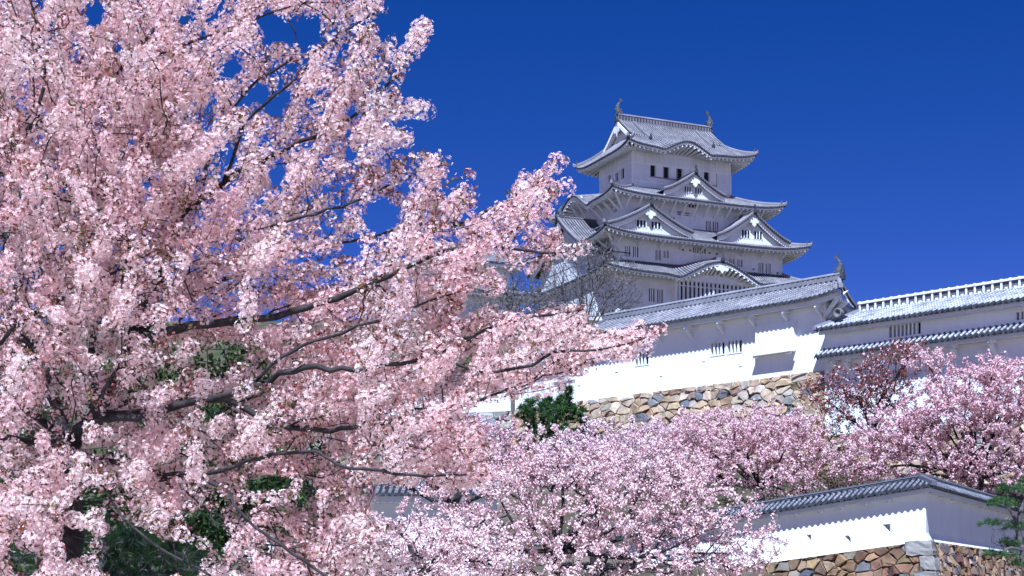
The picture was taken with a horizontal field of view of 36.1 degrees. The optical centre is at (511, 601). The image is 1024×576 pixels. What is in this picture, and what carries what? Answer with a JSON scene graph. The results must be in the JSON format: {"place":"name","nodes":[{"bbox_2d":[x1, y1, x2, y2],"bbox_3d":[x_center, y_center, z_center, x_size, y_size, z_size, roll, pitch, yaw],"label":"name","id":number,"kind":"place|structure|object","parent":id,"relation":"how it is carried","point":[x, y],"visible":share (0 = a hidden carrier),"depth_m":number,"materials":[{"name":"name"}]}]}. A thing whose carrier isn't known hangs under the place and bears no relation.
{"place":"outdoors","nodes":[
{"label":"outdoors","id":0,"kind":"place"},
{"bbox_2d":[0,320,1022,575],"bbox_3d":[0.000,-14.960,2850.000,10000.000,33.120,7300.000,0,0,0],"label":"ground","id":1,"kind":"structure","parent":0,"point":[540,568],"depth_m":83.25,"materials":[{"name":"plant"}]},
{"bbox_2d":[0,147,179,568],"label":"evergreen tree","id":2,"kind":"object","parent":1,"relation":"on","point":[38,316],"visible":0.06,"depth_m":32.76,"materials":[{"name":"green plant"}]},
{"bbox_2d":[1,512,255,575],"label":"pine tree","id":3,"kind":"object","parent":1,"relation":"on","point":[146,555],"visible":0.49,"depth_m":21.63,"materials":[{"name":"green plant"}]},
{"bbox_2d":[0,396,337,575],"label":"evergreen tree","id":4,"kind":"object","parent":1,"relation":"on","point":[201,521],"visible":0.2,"depth_m":26.52,"materials":[{"name":"green plant"}]},
{"bbox_2d":[83,329,365,563],"bbox_3d":[-5.725,-1.883,30.947,5.721,7.206,2.848,0,0,0],"label":"evergreen tree","id":5,"kind":"object","parent":1,"relation":"on","point":[236,348],"visible":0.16,"depth_m":30.82,"materials":[{"name":"green plant"}]},
{"bbox_2d":[253,470,373,573],"bbox_3d":[-4.438,-0.682,33.988,2.964,4.772,1.816,0,0,0],"label":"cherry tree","id":6,"kind":"object","parent":1,"relation":"on","point":[335,516],"visible":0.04,"depth_m":33.87,"materials":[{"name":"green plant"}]},
{"bbox_2d":[0,0,667,575],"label":"cherry tree","id":7,"kind":"object","parent":1,"relation":"on","point":[86,146],"visible":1,"depth_m":14.74,"materials":[{"name":"pink plant"}]},
{"bbox_2d":[220,474,501,575],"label":"plaster wall","id":8,"kind":"structure","parent":1,"relation":"on","point":[388,500],"depth_m":57.89,"materials":[{"name":"paint"}]},
{"bbox_2d":[305,411,511,467],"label":"stone wall","id":9,"kind":"structure","parent":1,"relation":"on","point":[493,418],"depth_m":108.73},
{"bbox_2d":[300,367,512,417],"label":"plaster wall","id":10,"kind":"structure","parent":9,"relation":"on","point":[502,405],"depth_m":108.93,"materials":[{"name":"white paint"}]},
{"bbox_2d":[269,356,565,555],"bbox_3d":[-3.186,-3.924,51.954,10.018,9.053,3.904,0,0,0],"label":"cherry tree","id":11,"kind":"object","parent":1,"relation":"on","point":[506,443],"visible":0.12,"depth_m":51.85,"materials":[{"name":"pink plant"}]},
{"bbox_2d":[342,507,531,575],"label":"cherry tree","id":12,"kind":"object","parent":1,"relation":"on","point":[440,561],"visible":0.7,"depth_m":39.52,"materials":[{"name":"pink plant"}]},
{"bbox_2d":[397,240,533,320],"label":"corner turret","id":13,"kind":"object","parent":1,"relation":"on","point":[492,262],"visible":0.21,"depth_m":180.57,"materials":[{"name":"paint"}]},
{"bbox_2d":[458,263,560,357],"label":"bare tree","id":14,"kind":"object","parent":1,"relation":"on","point":[503,298],"visible":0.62,"depth_m":121.80,"materials":[{"name":"brown plant"}]},
{"bbox_2d":[514,383,623,486],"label":"pine tree","id":15,"kind":"object","parent":1,"relation":"on","point":[551,409],"visible":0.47,"depth_m":83.61,"materials":[{"name":"green plant"}]},
{"bbox_2d":[515,236,644,327],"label":"bare tree","id":16,"kind":"object","parent":1,"relation":"on","point":[581,293],"visible":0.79,"depth_m":127.74,"materials":[{"name":"grey plant"}]},
{"bbox_2d":[387,423,790,575],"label":"cherry tree","id":17,"kind":"object","parent":1,"relation":"on","point":[557,547],"visible":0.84,"depth_m":47.44,"materials":[{"name":"pink plant"}]},
{"bbox_2d":[524,412,674,575],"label":"cherry tree","id":18,"kind":"object","parent":1,"relation":"on","point":[590,443],"visible":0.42,"depth_m":61.77,"materials":[{"name":"pink plant"}]},
{"bbox_2d":[526,98,812,319],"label":"castle keep","id":19,"kind":"structure","parent":1,"relation":"on","point":[671,214],"depth_m":197.91,"materials":[{"name":"paint"}]},
{"bbox_2d":[633,246,638,257],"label":"window","id":20,"kind":"structure","parent":19,"relation":"in","point":[633,246],"depth_m":192.95,"materials":[{"name":"paint"}]},
{"bbox_2d":[655,249,660,260],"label":"window","id":21,"kind":"structure","parent":19,"relation":"in","point":[657,250],"depth_m":194.22,"materials":[{"name":"paint"}]},
{"bbox_2d":[658,289,663,303],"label":"window","id":22,"kind":"structure","parent":19,"relation":"in","point":[658,289],"depth_m":193.94,"materials":[{"name":"paint"}]},
{"bbox_2d":[606,398,836,502],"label":"cherry tree","id":23,"kind":"object","parent":1,"relation":"on","point":[750,434],"visible":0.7,"depth_m":73.06,"materials":[{"name":"pink plant"}]},
{"bbox_2d":[506,370,1023,491],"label":"stone wall","id":24,"kind":"structure","parent":1,"relation":"on","point":[667,404],"depth_m":94.39,"materials":[{"name":"stone"}]},
{"bbox_2d":[692,474,881,506],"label":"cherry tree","id":25,"kind":"object","parent":1,"relation":"on","point":[764,498],"visible":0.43,"depth_m":67.84,"materials":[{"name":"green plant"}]},
{"bbox_2d":[790,402,884,493],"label":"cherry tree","id":26,"kind":"object","parent":1,"relation":"on","point":[824,470],"visible":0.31,"depth_m":76.89,"materials":[{"name":"pink plant"}]},
{"bbox_2d":[796,337,930,482],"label":"red leaved tree","id":27,"kind":"object","parent":1,"relation":"on","point":[882,385],"visible":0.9,"depth_m":78.70,"materials":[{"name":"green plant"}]},
{"bbox_2d":[741,539,1021,575],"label":"stone wall","id":28,"kind":"structure","parent":1,"relation":"on","point":[931,557],"depth_m":59.82,"materials":[{"name":"beige stone"}]},
{"bbox_2d":[532,473,1023,567],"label":"plaster wall","id":29,"kind":"structure","parent":28,"relation":"on","point":[899,510],"depth_m":60.78,"materials":[{"name":"paint"}]},
{"bbox_2d":[813,276,1023,434],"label":"gatehouse building","id":30,"kind":"structure","parent":1,"relation":"on","point":[970,321],"depth_m":85.08,"materials":[{"name":"white paint"}]},
{"bbox_2d":[888,321,921,336],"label":"window","id":31,"kind":"structure","parent":30,"relation":"in","point":[905,328],"depth_m":85.87,"materials":[{"name":"white paint"}]},
{"bbox_2d":[1015,310,1023,319],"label":"window","id":32,"kind":"structure","parent":30,"relation":"in","point":[1021,313],"depth_m":81.00,"materials":[{"name":"white paint"}]},
{"bbox_2d":[826,342,1023,495],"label":"cherry tree","id":33,"kind":"object","parent":1,"relation":"on","point":[990,406],"visible":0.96,"depth_m":71.31,"materials":[{"name":"pink plant"}]},
{"bbox_2d":[976,475,1023,575],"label":"pine tree","id":34,"kind":"object","parent":1,"relation":"on","point":[1017,542],"visible":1,"depth_m":41.83,"materials":[{"name":"green plant"}]},
{"bbox_2d":[991,526,1015,575],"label":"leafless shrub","id":35,"kind":"object","parent":1,"relation":"on","point":[1000,546],"visible":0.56,"depth_m":56.98,"materials":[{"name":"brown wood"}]},
{"bbox_2d":[0,0,1023,321],"label":"sky","id":36,"kind":"structure","parent":0,"point":[890,133],"materials":[{"name":"blue"}]},
{"bbox_2d":[503,254,856,409],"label":"turret building","id":37,"kind":"structure","parent":0,"point":[762,332],"depth_m":95.54,"materials":[{"name":"white paint"}]},
{"bbox_2d":[634,350,648,366],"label":"window","id":38,"kind":"structure","parent":37,"relation":"in","point":[643,356],"depth_m":99.93,"materials":[{"name":"white paint"}]},
{"bbox_2d":[710,341,724,356],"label":"window","id":39,"kind":"structure","parent":37,"relation":"in","point":[721,342],"depth_m":95.56,"materials":[{"name":"white paint"}]},
{"bbox_2d":[727,338,742,354],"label":"window","id":40,"kind":"structure","parent":37,"relation":"in","point":[738,340],"depth_m":94.61,"materials":[{"name":"white paint"}]}
]}

